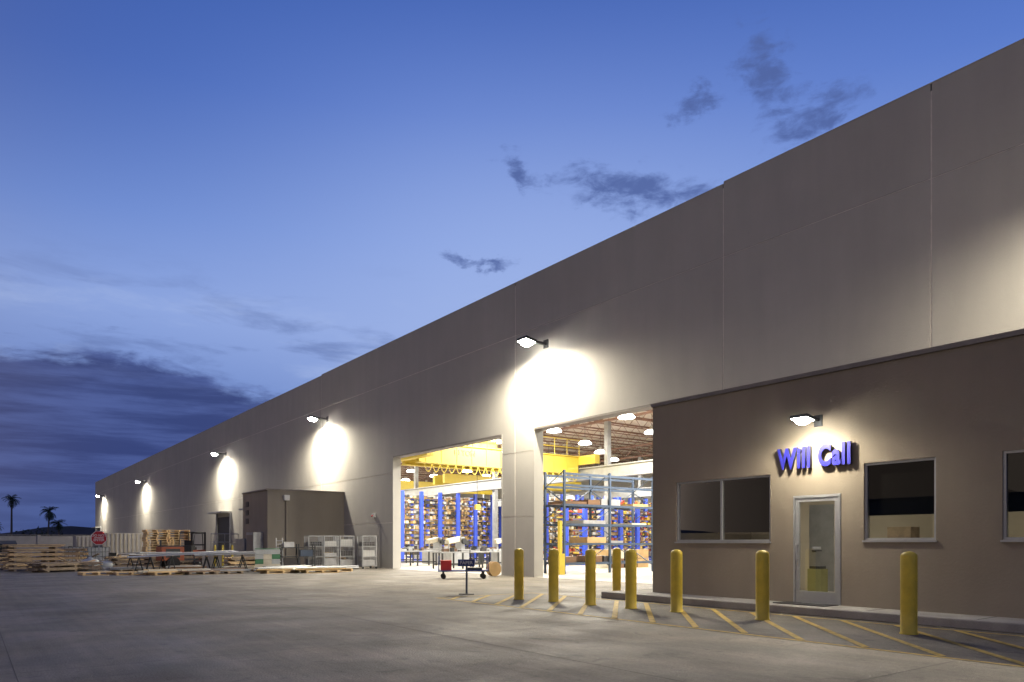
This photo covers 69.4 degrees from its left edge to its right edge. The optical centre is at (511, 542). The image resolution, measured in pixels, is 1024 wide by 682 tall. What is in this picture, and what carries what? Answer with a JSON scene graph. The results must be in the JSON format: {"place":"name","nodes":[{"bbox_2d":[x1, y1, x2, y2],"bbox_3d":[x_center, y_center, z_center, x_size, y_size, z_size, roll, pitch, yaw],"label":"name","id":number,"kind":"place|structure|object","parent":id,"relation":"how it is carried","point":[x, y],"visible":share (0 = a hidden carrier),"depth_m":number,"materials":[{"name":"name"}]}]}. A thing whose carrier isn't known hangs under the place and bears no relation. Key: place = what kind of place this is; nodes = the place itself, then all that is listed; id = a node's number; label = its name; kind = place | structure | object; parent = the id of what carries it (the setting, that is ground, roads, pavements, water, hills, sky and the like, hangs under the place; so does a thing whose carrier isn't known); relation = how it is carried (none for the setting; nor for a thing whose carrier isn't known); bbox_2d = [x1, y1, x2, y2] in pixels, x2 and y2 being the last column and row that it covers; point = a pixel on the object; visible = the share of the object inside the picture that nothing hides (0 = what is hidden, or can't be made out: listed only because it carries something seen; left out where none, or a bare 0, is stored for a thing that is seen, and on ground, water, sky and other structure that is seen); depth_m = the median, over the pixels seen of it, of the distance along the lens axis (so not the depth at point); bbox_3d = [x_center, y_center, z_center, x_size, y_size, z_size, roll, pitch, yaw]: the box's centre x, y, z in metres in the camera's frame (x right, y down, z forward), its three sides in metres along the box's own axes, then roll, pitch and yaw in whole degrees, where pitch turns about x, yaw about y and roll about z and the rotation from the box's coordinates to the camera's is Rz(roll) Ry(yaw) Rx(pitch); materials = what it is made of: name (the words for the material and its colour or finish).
{"place":"outdoors","nodes":[
{"label":"outdoors","id":0,"kind":"place"},
{"bbox_2d":[0,526,94,535],"bbox_3d":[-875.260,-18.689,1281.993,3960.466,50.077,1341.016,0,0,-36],"label":"hills","id":1,"kind":"structure","parent":0,"point":[74,531],"depth_m":1897.55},
{"bbox_2d":[179,532,205,562],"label":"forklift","id":2,"kind":"object","parent":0,"point":[188,546],"visible":0.58,"depth_m":42.90,"materials":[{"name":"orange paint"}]},
{"bbox_2d":[0,553,1023,681],"bbox_3d":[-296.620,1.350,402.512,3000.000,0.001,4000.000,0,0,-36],"label":"ground","id":3,"kind":"structure","parent":0,"point":[52,644],"depth_m":10.56,"materials":[{"name":"concrete"}]},
{"bbox_2d":[0,541,16,560],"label":"dumpster","id":4,"kind":"object","parent":3,"relation":"on","point":[7,542],"visible":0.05,"depth_m":42.41,"materials":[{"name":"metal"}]},
{"bbox_2d":[1,494,19,535],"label":"palm tree","id":5,"kind":"object","parent":3,"relation":"on","point":[12,501],"visible":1,"depth_m":157.23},
{"bbox_2d":[0,552,31,566],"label":"lumber pile","id":6,"kind":"object","parent":3,"relation":"on","point":[17,561],"visible":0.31,"depth_m":38.06,"materials":[{"name":"brown wood"}]},
{"bbox_2d":[0,526,62,535],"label":"tree line","id":7,"kind":"object","parent":3,"relation":"on","point":[41,533],"visible":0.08,"depth_m":199.25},
{"bbox_2d":[0,544,64,570],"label":"lumber pile","id":8,"kind":"object","parent":3,"relation":"on","point":[12,554],"visible":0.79,"depth_m":35.54,"materials":[{"name":"brown wood"}]},
{"bbox_2d":[0,534,90,556],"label":"fence wall","id":9,"kind":"structure","parent":3,"relation":"on","point":[67,541],"depth_m":64.08,"materials":[{"name":"metal"}]},
{"bbox_2d":[39,506,58,535],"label":"palm tree","id":10,"kind":"object","parent":3,"relation":"on","point":[49,515],"visible":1,"depth_m":169.34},
{"bbox_2d":[25,562,82,572],"bbox_3d":[-21.461,1.138,34.660,1.072,0.424,2.207,0,0,19],"label":"lumber pile","id":11,"kind":"object","parent":3,"relation":"on","point":[47,568],"visible":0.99,"depth_m":34.08,"materials":[{"name":"brown wood"}]},
{"bbox_2d":[50,519,66,535],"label":"palm tree","id":12,"kind":"object","parent":3,"relation":"on","point":[59,526],"visible":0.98,"depth_m":174.39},
{"bbox_2d":[34,548,88,565],"bbox_3d":[-23.251,0.819,38.176,2.348,1.063,1.162,0,0,-25],"label":"lumber pile","id":13,"kind":"object","parent":3,"relation":"on","point":[77,553],"visible":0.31,"depth_m":37.99,"materials":[{"name":"brown wood"}]},
{"bbox_2d":[26,553,103,570],"bbox_3d":[-21.663,1.001,35.945,3.341,0.984,3.114,0,0,-36],"label":"wood scrap pile","id":14,"kind":"object","parent":3,"relation":"on","point":[27,567],"visible":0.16,"depth_m":36.08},
{"bbox_2d":[57,546,83,560],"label":"ibc tote","id":15,"kind":"object","parent":3,"relation":"on","point":[69,555],"visible":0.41,"depth_m":40.56,"materials":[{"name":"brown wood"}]},
{"bbox_2d":[73,536,101,555],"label":"shipping container","id":16,"kind":"object","parent":3,"relation":"on","point":[82,541],"visible":0.19,"depth_m":62.74,"materials":[{"name":"metal"}]},
{"bbox_2d":[78,562,102,570],"bbox_3d":[-20.802,1.138,36.045,1.507,0.424,1.022,0,0,-31],"label":"lumber pile","id":17,"kind":"object","parent":3,"relation":"on","point":[92,567],"visible":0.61,"depth_m":35.78,"materials":[{"name":"brown wood"}]},
{"bbox_2d":[77,571,114,575],"bbox_3d":[-17.577,1.285,31.269,1.200,0.130,1.000,0,0,-42],"label":"loaded pallet","id":18,"kind":"object","parent":3,"relation":"on","point":[96,573],"visible":0.98,"depth_m":31.21,"materials":[{"name":"brown wood"}]},
{"bbox_2d":[85,546,109,561],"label":"ibc tote","id":19,"kind":"object","parent":3,"relation":"on","point":[104,552],"visible":0.38,"depth_m":41.55,"materials":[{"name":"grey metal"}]},
{"bbox_2d":[80,556,114,569],"bbox_3d":[-21.023,1.015,37.541,0.889,0.670,1.607,0,0,39],"label":"bulk bag","id":20,"kind":"object","parent":3,"relation":"on","point":[107,563],"visible":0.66,"depth_m":37.47,"materials":[{"name":"plastic"}]},
{"bbox_2d":[91,531,106,560],"bbox_3d":[-21.783,0.350,39.004,0.739,2.000,0.056,0,0,-29],"label":"stop sign","id":21,"kind":"object","parent":3,"relation":"on","point":[98,538],"visible":1,"depth_m":38.99,"materials":[{"name":"red metal"}]},
{"bbox_2d":[102,533,150,556],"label":"storage trailer","id":22,"kind":"object","parent":3,"relation":"on","point":[123,542],"visible":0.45,"depth_m":63.89,"materials":[{"name":"paint"}]},
{"bbox_2d":[102,566,151,571],"bbox_3d":[-17.726,1.232,34.133,1.000,0.237,1.966,0,0,36],"label":"loaded pallet","id":23,"kind":"object","parent":3,"relation":"on","point":[119,569],"visible":0.68,"depth_m":33.69,"materials":[{"name":"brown wood"}]},
{"bbox_2d":[114,571,147,575],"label":"loaded pallet","id":24,"kind":"object","parent":3,"relation":"on","point":[129,572],"visible":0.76,"depth_m":31.21,"materials":[{"name":"brown wood"}]},
{"bbox_2d":[104,556,159,567],"bbox_3d":[-20.003,1.032,38.972,1.072,0.637,2.535,0,0,42],"label":"lumber pile","id":25,"kind":"object","parent":3,"relation":"on","point":[116,561],"visible":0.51,"depth_m":38.58,"materials":[{"name":"brown wood"}]},
{"bbox_2d":[117,552,181,570],"bbox_3d":[-17.026,0.896,34.940,1.141,0.921,2.657,0,0,36],"label":"sheet trestle","id":26,"kind":"object","parent":3,"relation":"on","point":[138,553],"visible":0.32,"depth_m":34.62,"materials":[{"name":"metal"}]},
{"bbox_2d":[142,530,168,563],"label":"pallet stack","id":27,"kind":"object","parent":3,"relation":"on","point":[155,534],"visible":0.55,"depth_m":43.08,"materials":[{"name":"brown wood"}]},
{"bbox_2d":[137,569,184,575],"bbox_3d":[-14.691,1.232,31.276,2.002,0.237,1.000,0,0,-42],"label":"loaded pallet","id":28,"kind":"object","parent":3,"relation":"on","point":[154,572],"visible":0.81,"depth_m":31.01,"materials":[{"name":"brown wood"}]},
{"bbox_2d":[91,508,242,550],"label":"loading dock door","id":29,"kind":"structure","parent":3,"relation":"on","point":[223,524],"depth_m":64.15,"materials":[{"name":"metal"}]},
{"bbox_2d":[156,540,195,568],"bbox_3d":[-17.282,0.600,38.241,1.850,1.500,1.160,0,0,-42],"label":"towable generator","id":30,"kind":"object","parent":3,"relation":"on","point":[177,559],"visible":0.77,"depth_m":37.68,"materials":[{"name":"orange paint"}]},
{"bbox_2d":[167,530,189,544],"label":"pallet stack","id":31,"kind":"object","parent":3,"relation":"on","point":[176,534],"visible":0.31,"depth_m":43.96,"materials":[{"name":"brown wood"}]},
{"bbox_2d":[157,552,201,565],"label":"lumber pile","id":32,"kind":"object","parent":3,"relation":"on","point":[196,560],"visible":0.22,"depth_m":40.44,"materials":[{"name":"brown wood"}]},
{"bbox_2d":[127,550,238,568],"bbox_3d":[-15.052,0.850,33.920,4.597,1.013,1.173,0,0,-28],"label":"sheet trestle","id":33,"kind":"object","parent":3,"relation":"on","point":[175,554],"visible":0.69,"depth_m":33.61,"materials":[{"name":"metal"}]},
{"bbox_2d":[163,565,206,568],"bbox_3d":[-15.982,1.232,36.171,2.005,0.237,1.000,0,0,-36],"label":"loaded pallet","id":34,"kind":"object","parent":3,"relation":"on","point":[187,567],"visible":0.74,"depth_m":35.89,"materials":[{"name":"brown wood"}]},
{"bbox_2d":[177,568,219,574],"bbox_3d":[-13.401,1.232,31.863,1.921,0.237,1.000,0,0,-39],"label":"loaded pallet","id":35,"kind":"object","parent":3,"relation":"on","point":[200,571],"visible":0.95,"depth_m":31.55,"materials":[{"name":"brown wood"}]},
{"bbox_2d":[194,551,255,571],"bbox_3d":[-13.255,0.880,34.224,2.657,0.953,1.141,0,0,-25],"label":"sheet trestle","id":36,"kind":"object","parent":3,"relation":"on","point":[227,553],"visible":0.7,"depth_m":34.06,"materials":[{"name":"metal"}]},
{"bbox_2d":[202,551,254,567],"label":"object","id":37,"kind":"structure","parent":3,"relation":"on","point":[211,558],"depth_m":39.92,"materials":[{"name":"metal"}]},
{"bbox_2d":[211,568,250,573],"bbox_3d":[-12.541,1.232,32.498,1.990,0.237,1.000,0,0,-31],"label":"loaded pallet","id":38,"kind":"object","parent":3,"relation":"on","point":[228,570],"visible":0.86,"depth_m":32.30,"materials":[{"name":"brown wood"}]},
{"bbox_2d":[212,566,254,571],"bbox_3d":[-13.152,1.232,35.258,1.000,0.237,1.988,0,0,42],"label":"loaded pallet","id":39,"kind":"object","parent":3,"relation":"on","point":[250,567],"visible":0.33,"depth_m":34.99,"materials":[{"name":"brown wood"}]},
{"bbox_2d":[222,557,254,565],"bbox_3d":[-13.594,1.032,37.699,2.143,0.637,0.922,0,0,-42],"label":"lumber pile","id":40,"kind":"object","parent":3,"relation":"on","point":[232,561],"visible":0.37,"depth_m":37.15,"materials":[{"name":"brown wood"}]},
{"bbox_2d":[235,495,289,557],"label":"vents and cabinets","id":41,"kind":"object","parent":3,"relation":"on","point":[252,541],"visible":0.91,"depth_m":41.69,"materials":[{"name":"metal"}]},
{"bbox_2d":[254,548,279,571],"bbox_3d":[-11.624,0.805,35.159,1.200,1.090,1.000,0,0,-19],"label":"wrapped box stack","id":42,"kind":"object","parent":3,"relation":"on","point":[267,556],"visible":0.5,"depth_m":34.73,"materials":[{"name":"white plastic"}]},
{"bbox_2d":[251,566,303,573],"bbox_3d":[-10.440,1.215,33.173,2.350,0.270,0.900,0,0,-39],"label":"pallet","id":43,"kind":"object","parent":3,"relation":"on","point":[266,570],"visible":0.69,"depth_m":32.80,"materials":[{"name":"brown wood"}]},
{"bbox_2d":[263,565,311,571],"bbox_3d":[-10.724,1.215,35.076,2.350,0.270,0.900,0,0,-39],"label":"tube bundle","id":44,"kind":"object","parent":3,"relation":"on","point":[289,566],"visible":0.34,"depth_m":34.92,"materials":[{"name":"white metal"}]},
{"bbox_2d":[243,490,343,564],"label":"walls","id":45,"kind":"structure","parent":3,"relation":"on","point":[316,514],"depth_m":42.41,"materials":[{"name":"paint"}]},
{"bbox_2d":[242,488,344,493],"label":"coping","id":46,"kind":"object","parent":45,"relation":"on","point":[292,490],"visible":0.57,"depth_m":42.49,"materials":[{"name":"metal"}]},
{"bbox_2d":[276,538,315,565],"bbox_3d":[-10.915,0.550,37.202,1.899,1.605,0.760,0,0,-25],"label":"steel shelf cart","id":47,"kind":"object","parent":3,"relation":"on","point":[293,561],"visible":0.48,"depth_m":36.90,"materials":[{"name":"metal"}]},
{"bbox_2d":[304,536,322,565],"bbox_3d":[-10.374,0.485,38.689,0.838,1.729,1.040,0,0,-28],"label":"storage cage","id":48,"kind":"object","parent":3,"relation":"on","point":[319,554],"visible":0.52,"depth_m":38.37,"materials":[{"name":"metal"}]},
{"bbox_2d":[292,566,346,572],"bbox_3d":[-8.739,1.215,33.562,2.350,0.270,0.900,0,0,-32],"label":"tube bundle","id":49,"kind":"object","parent":3,"relation":"on","point":[334,569],"visible":0.99,"depth_m":33.32,"materials":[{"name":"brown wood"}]},
{"bbox_2d":[321,536,338,565],"bbox_3d":[-9.652,0.485,38.973,0.838,1.729,1.040,0,0,-28],"label":"storage cage","id":50,"kind":"object","parent":3,"relation":"on","point":[331,561],"visible":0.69,"depth_m":38.64,"materials":[{"name":"metal"}]},
{"bbox_2d":[312,565,358,571],"bbox_3d":[-8.444,1.215,35.016,2.350,0.270,0.900,0,0,-42],"label":"tube bundle","id":51,"kind":"object","parent":3,"relation":"on","point":[349,567],"visible":0.5,"depth_m":35.21,"materials":[{"name":"white metal"}]},
{"bbox_2d":[335,536,353,565],"bbox_3d":[-8.889,0.485,39.286,0.838,1.729,1.040,0,0,-28],"label":"storage cage","id":52,"kind":"object","parent":3,"relation":"on","point":[345,543],"visible":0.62,"depth_m":38.91,"materials":[{"name":"metal"}]},
{"bbox_2d":[357,536,376,568],"bbox_3d":[-7.671,0.485,39.066,0.838,1.729,1.040,0,0,-28],"label":"storage cage","id":53,"kind":"object","parent":3,"relation":"on","point":[364,553],"visible":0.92,"depth_m":38.75,"materials":[{"name":"metal"}]},
{"bbox_2d":[438,556,488,578],"bbox_3d":[-1.845,0.913,27.956,1.900,0.862,0.800,0,0,-6],"label":"platform cart","id":54,"kind":"object","parent":3,"relation":"on","point":[445,565],"visible":1,"depth_m":27.60,"materials":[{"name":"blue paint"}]},
{"bbox_2d":[458,559,474,594],"bbox_3d":[-1.196,0.675,19.511,0.440,1.350,0.360,0,0,0],"label":"sign stand","id":55,"kind":"object","parent":3,"relation":"on","point":[466,562],"visible":1,"depth_m":19.34,"materials":[{"name":"metal"}]},
{"bbox_2d":[0,560,952,681],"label":"ground control joints","id":56,"kind":"object","parent":3,"relation":"on","point":[380,641],"visible":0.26,"depth_m":9.62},
{"bbox_2d":[487,561,500,575],"bbox_3d":[-0.747,1.050,30.007,0.593,0.593,0.240,0,0,-36],"label":"cable reel","id":57,"kind":"object","parent":3,"relation":"on","point":[494,568],"visible":0.91,"depth_m":29.92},
{"bbox_2d":[514,548,523,599],"bbox_3d":[0.167,0.738,17.725,0.254,1.225,0.254,0,0,-36],"label":"bollard","id":58,"kind":"object","parent":3,"relation":"on","point":[518,573],"visible":1,"depth_m":17.63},
{"bbox_2d":[395,411,652,583],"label":"warehouse interior","id":59,"kind":"structure","parent":3,"relation":"on","point":[644,574],"depth_m":65.12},
{"bbox_2d":[401,547,437,565],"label":"work table","id":60,"kind":"object","parent":59,"relation":"on","point":[409,549],"visible":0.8,"depth_m":43.50,"materials":[{"name":"grey metal"}]},
{"bbox_2d":[422,537,444,563],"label":"metal saw machine","id":61,"kind":"object","parent":59,"relation":"on","point":[438,542],"visible":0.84,"depth_m":47.99,"materials":[{"name":"grey metal"}]},
{"bbox_2d":[404,497,485,557],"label":"cantilever rack","id":62,"kind":"object","parent":59,"relation":"on","point":[429,510],"visible":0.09,"depth_m":68.54,"materials":[{"name":"metal"}]},
{"bbox_2d":[401,491,491,560],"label":"cantilever rack","id":63,"kind":"object","parent":59,"relation":"on","point":[439,507],"visible":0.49,"depth_m":57.05,"materials":[{"name":"metal"}]},
{"bbox_2d":[439,537,470,565],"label":"metal saw machine","id":64,"kind":"object","parent":59,"relation":"on","point":[460,543],"visible":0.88,"depth_m":42.66,"materials":[{"name":"grey metal"}]},
{"bbox_2d":[431,547,484,568],"bbox_3d":[-2.832,0.787,38.905,2.600,1.105,1.100,0,0,-35],"label":"work table","id":65,"kind":"object","parent":59,"relation":"on","point":[452,550],"visible":0.84,"depth_m":38.59,"materials":[{"name":"grey metal"}]},
{"bbox_2d":[469,546,495,561],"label":"work table","id":66,"kind":"object","parent":59,"relation":"on","point":[475,548],"visible":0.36,"depth_m":52.48,"materials":[{"name":"grey metal"}]},
{"bbox_2d":[470,547,500,566],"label":"work table","id":67,"kind":"object","parent":59,"relation":"on","point":[483,549],"visible":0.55,"depth_m":41.19,"materials":[{"name":"grey metal"}]},
{"bbox_2d":[401,473,580,494],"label":"overhead crane","id":68,"kind":"object","parent":59,"relation":"on","point":[444,478],"visible":0.34,"depth_m":63.15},
{"bbox_2d":[489,538,500,564],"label":"metal saw machine","id":69,"kind":"object","parent":59,"relation":"on","point":[494,556],"visible":0.27,"depth_m":44.74,"materials":[{"name":"grey metal"}]},
{"bbox_2d":[424,501,573,554],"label":"cantilever rack","id":70,"kind":"object","parent":59,"relation":"on","point":[499,525],"visible":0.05,"depth_m":83.47,"materials":[{"name":"metal"}]},
{"bbox_2d":[401,436,652,509],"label":"overhead crane","id":71,"kind":"object","parent":59,"relation":"on","point":[484,456],"visible":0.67,"depth_m":44.90,"materials":[{"name":"metal"}]},
{"bbox_2d":[401,409,652,481],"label":"roof joists","id":72,"kind":"object","parent":59,"relation":"attached to","point":[579,453],"visible":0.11,"depth_m":66.20,"materials":[{"name":"metal"}]},
{"bbox_2d":[578,437,591,444],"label":"bay light","id":73,"kind":"object","parent":72,"relation":"hanging from","point":[584,441],"visible":0.97,"depth_m":52.52,"materials":[{"name":"white"}]},
{"bbox_2d":[618,414,634,419],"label":"bay light","id":74,"kind":"object","parent":72,"relation":"hanging from","point":[628,416],"visible":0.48,"depth_m":41.56,"materials":[{"name":"white"}]},
{"bbox_2d":[414,421,642,557],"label":"steel columns","id":75,"kind":"structure","parent":59,"relation":"on","point":[607,442],"depth_m":54.87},
{"bbox_2d":[558,521,564,574],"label":"material column","id":76,"kind":"structure","parent":59,"relation":"on","point":[561,564],"depth_m":31.29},
{"bbox_2d":[543,493,650,559],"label":"cantilever rack","id":77,"kind":"object","parent":59,"relation":"on","point":[553,499],"visible":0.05,"depth_m":58.34,"materials":[{"name":"metal"}]},
{"bbox_2d":[544,470,652,573],"bbox_3d":[4.077,-0.915,33.997,5.600,4.509,1.380,0,0,-36],"label":"pallet rack","id":78,"kind":"object","parent":59,"relation":"on","point":[609,504],"visible":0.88,"depth_m":33.41,"materials":[{"name":"metal"}]},
{"bbox_2d":[554,508,650,565],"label":"cantilever rack","id":79,"kind":"object","parent":59,"relation":"on","point":[584,512],"visible":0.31,"depth_m":46.16,"materials":[{"name":"metal"}]},
{"bbox_2d":[572,496,650,559],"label":"cantilever rack","id":80,"kind":"object","parent":59,"relation":"on","point":[628,502],"visible":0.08,"depth_m":53.80,"materials":[{"name":"metal"}]},
{"bbox_2d":[595,549,647,567],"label":"stacked boxes","id":81,"kind":"object","parent":59,"relation":"on","point":[643,553],"visible":0.33,"depth_m":40.62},
{"bbox_2d":[548,548,558,601],"bbox_3d":[0.958,0.738,17.041,0.254,1.225,0.254,0,0,-36],"label":"bollard","id":82,"kind":"object","parent":3,"relation":"on","point":[553,574],"visible":1,"depth_m":16.95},
{"bbox_2d":[95,40,1023,576],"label":"wall panels","id":83,"kind":"object","parent":3,"relation":"on","point":[845,286],"visible":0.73,"depth_m":22.95,"materials":[{"name":"concrete"}]},
{"bbox_2d":[307,415,327,421],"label":"wall light","id":84,"kind":"object","parent":83,"relation":"attached to","point":[312,418],"visible":1,"depth_m":45.18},
{"bbox_2d":[369,526,378,567],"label":"personnel door","id":85,"kind":"structure","parent":83,"relation":"attached to","point":[373,531],"depth_m":40.37,"materials":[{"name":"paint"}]},
{"bbox_2d":[517,335,547,348],"bbox_3d":[0.835,-7.640,28.192,1.204,0.400,0.600,0,0,-36],"label":"wall light","id":86,"kind":"object","parent":83,"relation":"attached to","point":[526,341],"visible":1,"depth_m":27.89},
{"bbox_2d":[392,394,697,576],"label":"door jambs","id":87,"kind":"structure","parent":83,"relation":"attached to","point":[537,504],"depth_m":29.36,"materials":[{"name":"paint"}]},
{"bbox_2d":[97,38,1023,481],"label":"parapet coping","id":88,"kind":"object","parent":83,"relation":"on","point":[681,204],"visible":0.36,"depth_m":21.91,"materials":[{"name":"paint"}]},
{"bbox_2d":[585,549,595,604],"bbox_3d":[1.710,0.738,16.104,0.254,1.225,0.254,0,0,-36],"label":"bollard","id":89,"kind":"object","parent":3,"relation":"on","point":[590,576],"visible":1,"depth_m":16.00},
{"bbox_2d":[612,548,620,590],"bbox_3d":[2.856,0.738,20.179,0.254,1.225,0.254,0,0,-36],"label":"bollard","id":90,"kind":"object","parent":3,"relation":"on","point":[616,569],"visible":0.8,"depth_m":20.08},
{"bbox_2d":[625,549,636,608],"bbox_3d":[2.455,0.738,15.262,0.254,1.225,0.254,0,0,-36],"label":"bollard","id":91,"kind":"object","parent":3,"relation":"on","point":[630,578],"visible":1,"depth_m":15.17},
{"bbox_2d":[670,549,682,611],"bbox_3d":[3.226,0.738,14.501,0.254,1.225,0.254,0,0,-36],"label":"bollard","id":92,"kind":"object","parent":3,"relation":"on","point":[676,580],"visible":1,"depth_m":14.40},
{"bbox_2d":[439,593,1023,666],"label":"road markings","id":93,"kind":"object","parent":3,"relation":"on","point":[652,619],"visible":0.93,"depth_m":11.59,"materials":[{"name":"paint"}]},
{"bbox_2d":[755,550,769,620],"bbox_3d":[4.400,0.738,12.993,0.254,1.225,0.254,0,0,-36],"label":"bollard","id":94,"kind":"object","parent":3,"relation":"on","point":[762,585],"visible":1,"depth_m":12.89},
{"bbox_2d":[601,589,1023,633],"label":"curb","id":95,"kind":"structure","parent":3,"relation":"on","point":[983,625],"depth_m":13.18,"materials":[{"name":"concrete"}]},
{"bbox_2d":[899,551,918,634],"bbox_3d":[5.889,0.738,10.973,0.254,1.225,0.254,0,0,-36],"label":"bollard","id":96,"kind":"object","parent":3,"relation":"on","point":[908,592],"visible":1,"depth_m":10.88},
{"bbox_2d":[0,0,1023,533],"label":"sky","id":97,"kind":"structure","parent":0,"point":[210,210],"materials":[{"name":"blue"}]},
{"bbox_2d":[97,91,1023,548],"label":"joint","id":98,"kind":"object","parent":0,"point":[621,295],"visible":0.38,"depth_m":29.31,"materials":[{"name":"concrete"}]},
{"bbox_2d":[617,590,1023,622],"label":"sidewalk","id":99,"kind":"structure","parent":0,"point":[964,616],"depth_m":13.36,"materials":[{"name":"concrete"}]},
{"bbox_2d":[773,601,837,606],"bbox_3d":[5.732,1.192,14.472,0.500,0.014,1.100,0,0,-36],"label":"door mat","id":100,"kind":"object","parent":99,"relation":"on","point":[805,603],"depth_m":14.47,"materials":[{"name":"black rubber"}]},
{"bbox_2d":[651,329,1023,618],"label":"will call office","id":101,"kind":"structure","parent":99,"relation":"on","point":[931,476],"depth_m":13.87,"materials":[{"name":"paint"}]},
{"bbox_2d":[790,413,822,426],"bbox_3d":[5.756,-2.394,14.353,0.702,0.240,0.360,0,0,-36],"label":"wall light","id":102,"kind":"object","parent":101,"relation":"attached to","point":[803,419],"visible":1,"depth_m":14.18,"materials":[{"name":"metal"}]},
{"bbox_2d":[777,441,851,469],"bbox_3d":[5.939,-1.708,14.595,0.060,0.436,1.570,0,0,-36],"label":"will call sign","id":103,"kind":"object","parent":101,"relation":"attached to","point":[804,459],"visible":1,"depth_m":14.63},
{"bbox_2d":[793,493,840,605],"bbox_3d":[6.023,0.125,14.606,0.174,2.150,1.008,0,0,-36],"label":"entry door","id":104,"kind":"structure","parent":101,"relation":"in","point":[798,596],"depth_m":14.62,"materials":[{"name":"metal"}]},
{"bbox_2d":[675,449,1023,542],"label":"window frames","id":105,"kind":"structure","parent":101,"relation":"in","point":[1005,539],"depth_m":13.73,"materials":[{"name":"metal"}]},
{"bbox_2d":[679,452,1023,539],"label":"window glass","id":106,"kind":"structure","parent":101,"relation":"in","point":[900,495],"depth_m":13.71,"materials":[{"name":"glass"}]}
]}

